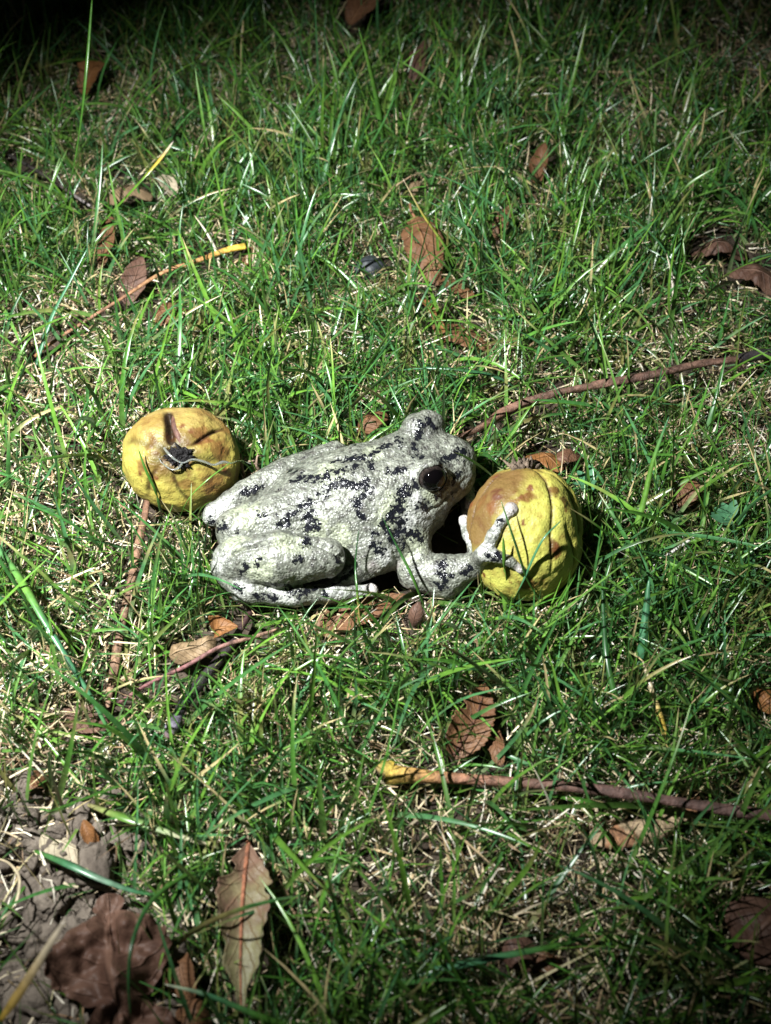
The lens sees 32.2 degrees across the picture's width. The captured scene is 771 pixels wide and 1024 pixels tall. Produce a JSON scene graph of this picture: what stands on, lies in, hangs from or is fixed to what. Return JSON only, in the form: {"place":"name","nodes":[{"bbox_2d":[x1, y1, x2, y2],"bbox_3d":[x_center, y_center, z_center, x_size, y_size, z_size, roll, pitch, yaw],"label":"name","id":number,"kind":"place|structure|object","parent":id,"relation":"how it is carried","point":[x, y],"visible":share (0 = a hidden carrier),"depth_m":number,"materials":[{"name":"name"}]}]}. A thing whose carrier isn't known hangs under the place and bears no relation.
{"place":"outdoors","nodes":[
{"label":"outdoors","id":0,"kind":"place"},
{"bbox_2d":[0,0,770,1023],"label":"ground","id":1,"kind":"structure","parent":0,"point":[450,528],"depth_m":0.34,"materials":[{"name":"green plant"}]},
{"bbox_2d":[0,920,65,1022],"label":"dead stalk","id":2,"kind":"object","parent":1,"relation":"on","point":[20,991],"visible":1,"depth_m":0.24,"materials":[{"name":"beige plant"}]},
{"bbox_2d":[24,770,48,789],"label":"dead leaf","id":3,"kind":"object","parent":1,"relation":"on","point":[36,783],"visible":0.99,"depth_m":0.30,"materials":[{"name":"brown plant"}]},
{"bbox_2d":[0,546,117,749],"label":"grass blade","id":4,"kind":"object","parent":1,"relation":"on","point":[29,594],"depth_m":0.31,"materials":[{"name":"green plant"}]},
{"bbox_2d":[34,248,87,367],"bbox_3d":[-0.097,-0.060,0.395,0.003,0.025,0.031,24,52,20],"label":"grass blade","id":5,"kind":"object","parent":1,"relation":"on","point":[51,317],"depth_m":0.40,"materials":[{"name":"green plant"}]},
{"bbox_2d":[62,0,92,220],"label":"grass blade","id":6,"kind":"object","parent":1,"relation":"on","point":[86,67],"depth_m":0.41,"materials":[{"name":"green plant"}]},
{"bbox_2d":[45,705,111,733],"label":"dead leaf","id":7,"kind":"object","parent":1,"relation":"on","point":[87,730],"visible":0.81,"depth_m":0.31,"materials":[{"name":"brown plant"}]},
{"bbox_2d":[77,60,104,94],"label":"dead leaf","id":8,"kind":"object","parent":1,"relation":"on","point":[94,68],"visible":0.88,"depth_m":0.49,"materials":[{"name":"brown plant"}]},
{"bbox_2d":[0,766,204,1023],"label":"soil crumbs","id":9,"kind":"object","parent":1,"relation":"on","point":[41,911],"visible":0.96,"depth_m":0.28,"materials":[{"name":"brown soil"}]},
{"bbox_2d":[0,858,20,920],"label":"grass blade","id":10,"kind":"object","parent":9,"relation":"on","point":[18,890],"depth_m":0.28,"materials":[{"name":"beige plant"}]},
{"bbox_2d":[39,832,79,864],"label":"dead leaf","id":11,"kind":"object","parent":9,"relation":"on","point":[72,851],"visible":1,"depth_m":0.29,"materials":[{"name":"beige plant"}]},
{"bbox_2d":[80,820,99,843],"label":"dead leaf","id":12,"kind":"object","parent":9,"relation":"on","point":[88,832],"visible":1,"depth_m":0.29,"materials":[{"name":"brown plant"}]},
{"bbox_2d":[34,849,161,895],"bbox_3d":[-0.061,0.075,0.280,0.028,0.005,0.010,0,48,0],"label":"grass blade","id":13,"kind":"object","parent":9,"relation":"on","point":[73,866],"depth_m":0.28,"materials":[{"name":"green plant"}]},
{"bbox_2d":[97,217,115,265],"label":"dead leaf","id":14,"kind":"object","parent":1,"relation":"on","point":[108,221],"visible":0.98,"depth_m":0.43,"materials":[{"name":"brown plant"}]},
{"bbox_2d":[44,893,178,1023],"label":"dead leaf","id":15,"kind":"object","parent":1,"relation":"on","point":[82,960],"visible":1,"depth_m":0.26,"materials":[{"name":"brown plant"}]},
{"bbox_2d":[105,500,149,711],"bbox_3d":[-0.064,0.020,0.335,0.004,0.005,0.068,0,48,0],"label":"stem","id":16,"kind":"object","parent":1,"relation":"on","point":[117,648],"visible":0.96,"depth_m":0.33,"materials":[{"name":"brown plant"}]},
{"bbox_2d":[106,184,152,204],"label":"dead leaf","id":17,"kind":"object","parent":1,"relation":"on","point":[143,194],"visible":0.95,"depth_m":0.44,"materials":[{"name":"brown plant"}]},
{"bbox_2d":[119,256,146,305],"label":"dead leaf","id":18,"kind":"object","parent":1,"relation":"on","point":[134,277],"visible":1,"depth_m":0.42,"materials":[{"name":"brown plant"}]},
{"bbox_2d":[97,141,173,228],"bbox_3d":[-0.080,-0.101,0.425,0.031,0.027,0.007,-16,50,-14],"label":"grass blade","id":19,"kind":"object","parent":1,"relation":"on","point":[156,163],"depth_m":0.42,"materials":[{"name":"plant"}]},
{"bbox_2d":[34,243,245,357],"bbox_3d":[-0.076,-0.067,0.412,0.076,0.008,0.006,-28,54,-23],"label":"leaf stalk","id":20,"kind":"object","parent":1,"relation":"on","point":[233,248],"visible":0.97,"depth_m":0.41,"materials":[{"name":"brown plant"}]},
{"bbox_2d":[138,449,161,516],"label":"grass blade","id":21,"kind":"object","parent":1,"relation":"on","point":[153,486],"depth_m":0.34,"materials":[{"name":"green plant"}]},
{"bbox_2d":[87,803,215,847],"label":"grass blade","id":22,"kind":"object","parent":1,"relation":"on","point":[121,816],"depth_m":0.28,"materials":[{"name":"green plant"}]},
{"bbox_2d":[157,175,177,197],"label":"dead leaf","id":23,"kind":"object","parent":1,"relation":"on","point":[173,185],"visible":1,"depth_m":0.45,"materials":[{"name":"beige plant"}]},
{"bbox_2d":[153,302,187,325],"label":"dead leaf","id":24,"kind":"object","parent":1,"relation":"on","point":[161,310],"visible":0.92,"depth_m":0.41,"materials":[{"name":"brown plant"}]},
{"bbox_2d":[127,865,220,1018],"bbox_3d":[-0.043,0.081,0.263,0.006,0.021,0.040,14,50,12],"label":"grass blade","id":25,"kind":"object","parent":1,"relation":"on","point":[162,890],"depth_m":0.26,"materials":[{"name":"green plant"}]},
{"bbox_2d":[122,407,239,511],"bbox_3d":[-0.054,-0.014,0.355,0.031,0.028,0.027,0,48,0],"label":"fruit","id":26,"kind":"object","parent":1,"relation":"on","point":[182,434],"visible":0.98,"depth_m":0.35,"materials":[{"name":"yellow food"}]},
{"bbox_2d":[159,447,251,470],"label":"stem","id":27,"kind":"object","parent":26,"relation":"on","point":[195,459],"visible":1,"depth_m":0.34,"materials":[{"name":"grey"}]},
{"bbox_2d":[165,953,196,999],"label":"dead leaf","id":28,"kind":"object","parent":1,"relation":"on","point":[184,968],"visible":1,"depth_m":0.27,"materials":[{"name":"brown plant"}]},
{"bbox_2d":[169,636,216,664],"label":"dead leaf","id":29,"kind":"object","parent":1,"relation":"on","point":[182,652],"visible":1,"depth_m":0.32,"materials":[{"name":"beige plant"}]},
{"bbox_2d":[108,628,277,710],"bbox_3d":[-0.045,0.036,0.317,0.044,0.008,0.002,-21,51,-18],"label":"twig","id":30,"kind":"object","parent":1,"relation":"on","point":[202,656],"visible":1,"depth_m":0.32,"materials":[{"name":"brown wood"}]},
{"bbox_2d":[175,998,211,1023],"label":"dead leaf","id":31,"kind":"object","parent":1,"relation":"on","point":[195,1005],"visible":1,"depth_m":0.26,"materials":[{"name":"brown plant"}]},
{"bbox_2d":[178,462,230,519],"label":"grass blade","id":32,"kind":"object","parent":1,"relation":"on","point":[206,480],"depth_m":0.34,"materials":[{"name":"green plant"}]},
{"bbox_2d":[194,215,220,272],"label":"grass blade","id":33,"kind":"object","parent":1,"relation":"on","point":[214,246],"depth_m":0.42,"materials":[{"name":"plant"}]},
{"bbox_2d":[164,604,257,738],"bbox_3d":[-0.041,0.037,0.318,0.004,0.008,0.046,17,50,15],"label":"grass blade","id":34,"kind":"object","parent":1,"relation":"on","point":[178,718],"visible":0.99,"depth_m":0.32,"materials":[{"name":"brown plant"}]},
{"bbox_2d":[208,615,237,637],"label":"dead leaf","id":35,"kind":"object","parent":1,"relation":"on","point":[220,625],"visible":1,"depth_m":0.32,"materials":[{"name":"orange plant"}]},
{"bbox_2d":[165,984,286,1023],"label":"grass blade","id":36,"kind":"object","parent":1,"relation":"on","point":[245,1010],"depth_m":0.26,"materials":[{"name":"green plant"}]},
{"bbox_2d":[215,840,272,1023],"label":"dead leaf","id":37,"kind":"object","parent":1,"relation":"on","point":[241,884],"visible":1,"depth_m":0.27,"materials":[{"name":"brown plant"}]},
{"bbox_2d":[241,247,252,264],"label":"dead leaf","id":38,"kind":"object","parent":1,"relation":"on","point":[244,255],"visible":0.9,"depth_m":0.43,"materials":[{"name":"brown plant"}]},
{"bbox_2d":[240,453,265,478],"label":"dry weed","id":39,"kind":"object","parent":1,"relation":"on","point":[256,466],"visible":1,"depth_m":0.36,"materials":[{"name":"beige plant"}]},
{"bbox_2d":[354,530,359,618],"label":"grass blade","id":40,"kind":"object","parent":1,"relation":"on","point":[357,593],"depth_m":0.33,"materials":[{"name":"green plant"}]},
{"bbox_2d":[312,593,404,636],"bbox_3d":[-0.006,0.025,0.333,0.027,0.004,0.008,-19,51,-16],"label":"dead leaf","id":41,"kind":"object","parent":1,"relation":"on","point":[377,610],"visible":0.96,"depth_m":0.33,"materials":[{"name":"brown plant"}]},
{"bbox_2d":[345,0,378,24],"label":"dead leaf","id":42,"kind":"object","parent":1,"relation":"on","point":[355,10],"visible":1,"depth_m":0.52,"materials":[{"name":"brown plant"}]},
{"bbox_2d":[202,410,525,606],"bbox_3d":[-0.007,-0.001,0.339,0.082,0.031,0.051,0,48,0],"label":"tree frog","id":43,"kind":"object","parent":1,"relation":"on","point":[288,528],"visible":1,"depth_m":0.33},
{"bbox_2d":[352,255,388,279],"bbox_3d":[-0.005,-0.078,0.426,0.011,0.008,0.008,23,52,19],"label":"pebble","id":44,"kind":"object","parent":1,"relation":"on","point":[371,263],"visible":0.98,"depth_m":0.42,"materials":[{"name":"stone"}]},
{"bbox_2d":[359,29,383,148],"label":"grass blade","id":45,"kind":"object","parent":1,"relation":"on","point":[376,96],"depth_m":0.46,"materials":[{"name":"green plant"}]},
{"bbox_2d":[358,411,388,435],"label":"dead leaf","id":46,"kind":"object","parent":1,"relation":"on","point":[369,428],"visible":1,"depth_m":0.37,"materials":[{"name":"brown plant"}]},
{"bbox_2d":[0,0,770,1023],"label":"dry thatch","id":47,"kind":"object","parent":1,"relation":"on","point":[602,860],"visible":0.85,"depth_m":0.33,"materials":[{"name":"beige plant"}]},
{"bbox_2d":[8,153,90,206],"bbox_3d":[-0.113,-0.111,0.447,0.035,0.008,0.002,26,53,22],"label":"twig","id":48,"kind":"object","parent":47,"relation":"on","point":[31,167],"visible":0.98,"depth_m":0.45,"materials":[{"name":"brown wood"}]},
{"bbox_2d":[502,935,537,972],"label":"dead leaf","id":49,"kind":"object","parent":47,"relation":"on","point":[511,945],"visible":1,"depth_m":0.27,"materials":[{"name":"brown plant"}]},
{"bbox_2d":[457,348,770,438],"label":"twig","id":50,"kind":"object","parent":47,"relation":"on","point":[511,408],"visible":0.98,"depth_m":0.38,"materials":[{"name":"brown wood"}]},
{"bbox_2d":[646,537,694,574],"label":"grass blade","id":51,"kind":"object","parent":47,"relation":"on","point":[674,550],"depth_m":0.34,"materials":[{"name":"green plant"}]},
{"bbox_2d":[722,894,770,966],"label":"dead leaf","id":52,"kind":"object","parent":47,"relation":"on","point":[748,908],"visible":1,"depth_m":0.27,"materials":[{"name":"brown plant"}]},
{"bbox_2d":[729,264,770,295],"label":"dead leaf","id":53,"kind":"object","parent":47,"relation":"on","point":[759,275],"visible":1,"depth_m":0.41,"materials":[{"name":"brown plant"}]},
{"bbox_2d":[383,519,427,615],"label":"grass blade","id":54,"kind":"object","parent":1,"relation":"on","point":[409,571],"depth_m":0.33,"materials":[{"name":"green plant"}]},
{"bbox_2d":[408,181,419,195],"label":"dead leaf","id":55,"kind":"object","parent":1,"relation":"on","point":[412,185],"visible":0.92,"depth_m":0.45,"materials":[{"name":"brown plant"}]},
{"bbox_2d":[408,602,423,627],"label":"dead leaf","id":56,"kind":"object","parent":1,"relation":"on","point":[415,618],"visible":1,"depth_m":0.33,"materials":[{"name":"brown plant"}]},
{"bbox_2d":[406,40,427,86],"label":"dead leaf","id":57,"kind":"object","parent":1,"relation":"on","point":[414,65],"visible":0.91,"depth_m":0.50,"materials":[{"name":"brown plant"}]},
{"bbox_2d":[401,203,444,286],"bbox_3d":[0.012,-0.086,0.428,0.014,0.009,0.033,0,48,0],"label":"dead leaf","id":58,"kind":"object","parent":1,"relation":"on","point":[428,242],"visible":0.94,"depth_m":0.42,"materials":[{"name":"brown plant"}]},
{"bbox_2d":[403,179,458,277],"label":"grass blade","id":59,"kind":"object","parent":1,"relation":"on","point":[435,232],"depth_m":0.41,"materials":[{"name":"plant"}]},
{"bbox_2d":[418,296,445,342],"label":"dead leaf","id":60,"kind":"object","parent":1,"relation":"on","point":[442,329],"visible":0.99,"depth_m":0.41,"materials":[{"name":"brown plant"}]},
{"bbox_2d":[438,277,473,297],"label":"dead leaf","id":61,"kind":"object","parent":1,"relation":"on","point":[462,292],"visible":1,"depth_m":0.42,"materials":[{"name":"brown plant"}]},
{"bbox_2d":[400,367,522,393],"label":"grass blade","id":62,"kind":"object","parent":1,"relation":"on","point":[479,373],"depth_m":0.38,"materials":[{"name":"green plant"}]},
{"bbox_2d":[428,319,496,339],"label":"grass blade","id":63,"kind":"object","parent":1,"relation":"on","point":[472,324],"depth_m":0.40,"materials":[{"name":"green plant"}]},
{"bbox_2d":[432,324,493,351],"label":"dead leaf","id":64,"kind":"object","parent":1,"relation":"on","point":[459,341],"visible":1,"depth_m":0.40,"materials":[{"name":"brown plant"}]},
{"bbox_2d":[445,683,495,759],"bbox_3d":[0.021,0.048,0.307,0.010,0.007,0.021,26,53,22],"label":"dead leaf","id":65,"kind":"object","parent":1,"relation":"on","point":[476,703],"visible":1,"depth_m":0.30,"materials":[{"name":"brown plant"}]},
{"bbox_2d":[439,643,516,694],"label":"grass blade","id":66,"kind":"object","parent":1,"relation":"on","point":[477,666],"depth_m":0.28,"materials":[{"name":"green plant"}]},
{"bbox_2d":[396,937,587,982],"bbox_3d":[0.021,0.090,0.269,0.040,0.005,0.009,0,48,0],"label":"grass blade","id":67,"kind":"object","parent":1,"relation":"on","point":[461,963],"depth_m":0.27,"materials":[{"name":"green plant"}]},
{"bbox_2d":[486,727,504,765],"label":"dead leaf","id":68,"kind":"object","parent":1,"relation":"on","point":[494,747],"visible":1,"depth_m":0.30,"materials":[{"name":"brown plant"}]},
{"bbox_2d":[492,203,512,240],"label":"dead leaf","id":69,"kind":"object","parent":1,"relation":"on","point":[496,220],"visible":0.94,"depth_m":0.44,"materials":[{"name":"brown plant"}]},
{"bbox_2d":[502,538,507,614],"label":"grass blade","id":70,"kind":"object","parent":1,"relation":"on","point":[504,559],"depth_m":0.32,"materials":[{"name":"green plant"}]},
{"bbox_2d":[502,398,538,447],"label":"grass blade","id":71,"kind":"object","parent":1,"relation":"on","point":[521,419],"depth_m":0.37,"materials":[{"name":"green plant"}]},
{"bbox_2d":[466,456,582,600],"bbox_3d":[0.035,0.005,0.336,0.029,0.032,0.033,0,48,0],"label":"fruit","id":72,"kind":"object","parent":1,"relation":"on","point":[545,500],"visible":0.95,"depth_m":0.33,"materials":[{"name":"yellow food"}]},
{"bbox_2d":[501,501,552,613],"bbox_3d":[0.035,0.012,0.325,0.015,0.033,0.010,0,48,0],"label":"grass blade","id":73,"kind":"object","parent":1,"relation":"on","point":[523,568],"depth_m":0.32,"materials":[{"name":"green plant"}]},
{"bbox_2d":[513,521,560,602],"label":"grass blade","id":74,"kind":"object","parent":1,"relation":"on","point":[535,552],"depth_m":0.32,"materials":[{"name":"green plant"}]},
{"bbox_2d":[529,143,547,187],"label":"dead leaf","id":75,"kind":"object","parent":1,"relation":"on","point":[541,150],"visible":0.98,"depth_m":0.46,"materials":[{"name":"brown plant"}]},
{"bbox_2d":[526,452,563,471],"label":"dead leaf","id":76,"kind":"object","parent":1,"relation":"on","point":[549,457],"visible":0.95,"depth_m":0.36,"materials":[{"name":"brown plant"}]},
{"bbox_2d":[532,952,562,973],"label":"dead leaf","id":77,"kind":"object","parent":1,"relation":"on","point":[542,958],"visible":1,"depth_m":0.27,"materials":[{"name":"brown plant"}]},
{"bbox_2d":[555,448,582,464],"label":"dead leaf","id":78,"kind":"object","parent":1,"relation":"on","point":[568,456],"visible":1,"depth_m":0.36,"materials":[{"name":"brown plant"}]},
{"bbox_2d":[543,581,594,623],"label":"grass blade","id":79,"kind":"object","parent":1,"relation":"on","point":[588,588],"depth_m":0.33,"materials":[{"name":"green plant"}]},
{"bbox_2d":[375,760,770,820],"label":"twig","id":80,"kind":"object","parent":1,"relation":"on","point":[393,773],"visible":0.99,"depth_m":0.29,"materials":[{"name":"brown wood"}]},
{"bbox_2d":[571,465,598,494],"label":"seedling","id":81,"kind":"object","parent":1,"relation":"on","point":[581,474],"visible":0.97,"depth_m":0.36,"materials":[{"name":"green plant"}]},
{"bbox_2d":[601,575,633,743],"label":"grass blade","id":82,"kind":"object","parent":1,"relation":"on","point":[612,686],"depth_m":0.31,"materials":[{"name":"green plant"}]},
{"bbox_2d":[584,796,699,848],"bbox_3d":[0.057,0.070,0.293,0.029,0.005,0.008,-12,49,-11],"label":"dead leaf","id":83,"kind":"object","parent":1,"relation":"on","point":[668,814],"visible":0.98,"depth_m":0.29,"materials":[{"name":"brown plant"}]},
{"bbox_2d":[637,579,649,674],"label":"grass blade","id":84,"kind":"object","parent":1,"relation":"on","point":[644,618],"depth_m":0.32,"materials":[{"name":"green plant"}]},
{"bbox_2d":[619,417,668,573],"bbox_3d":[0.066,-0.004,0.339,0.011,0.033,0.024,0,48,0],"label":"grass blade","id":85,"kind":"object","parent":1,"relation":"on","point":[638,519],"depth_m":0.34,"materials":[{"name":"green plant"}]},
{"bbox_2d":[642,660,670,754],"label":"grass blade","id":86,"kind":"object","parent":1,"relation":"on","point":[660,716],"depth_m":0.31,"materials":[{"name":"plant"}]},
{"bbox_2d":[666,254,673,295],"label":"grass blade","id":87,"kind":"object","parent":1,"relation":"on","point":[672,282],"depth_m":0.41,"materials":[{"name":"plant"}]},
{"bbox_2d":[676,480,699,507],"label":"dead leaf","id":88,"kind":"object","parent":1,"relation":"on","point":[687,487],"visible":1,"depth_m":0.36,"materials":[{"name":"brown plant"}]},
{"bbox_2d":[692,238,744,260],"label":"dead leaf","id":89,"kind":"object","parent":1,"relation":"on","point":[724,246],"visible":1,"depth_m":0.42,"materials":[{"name":"brown plant"}]},
{"bbox_2d":[711,500,745,533],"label":"leaf","id":90,"kind":"object","parent":1,"relation":"on","point":[723,510],"visible":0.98,"depth_m":0.35,"materials":[{"name":"green plant"}]},
{"bbox_2d":[754,687,770,713],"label":"dead leaf","id":91,"kind":"object","parent":1,"relation":"on","point":[764,697],"visible":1,"depth_m":0.31,"materials":[{"name":"brown plant"}]}
]}

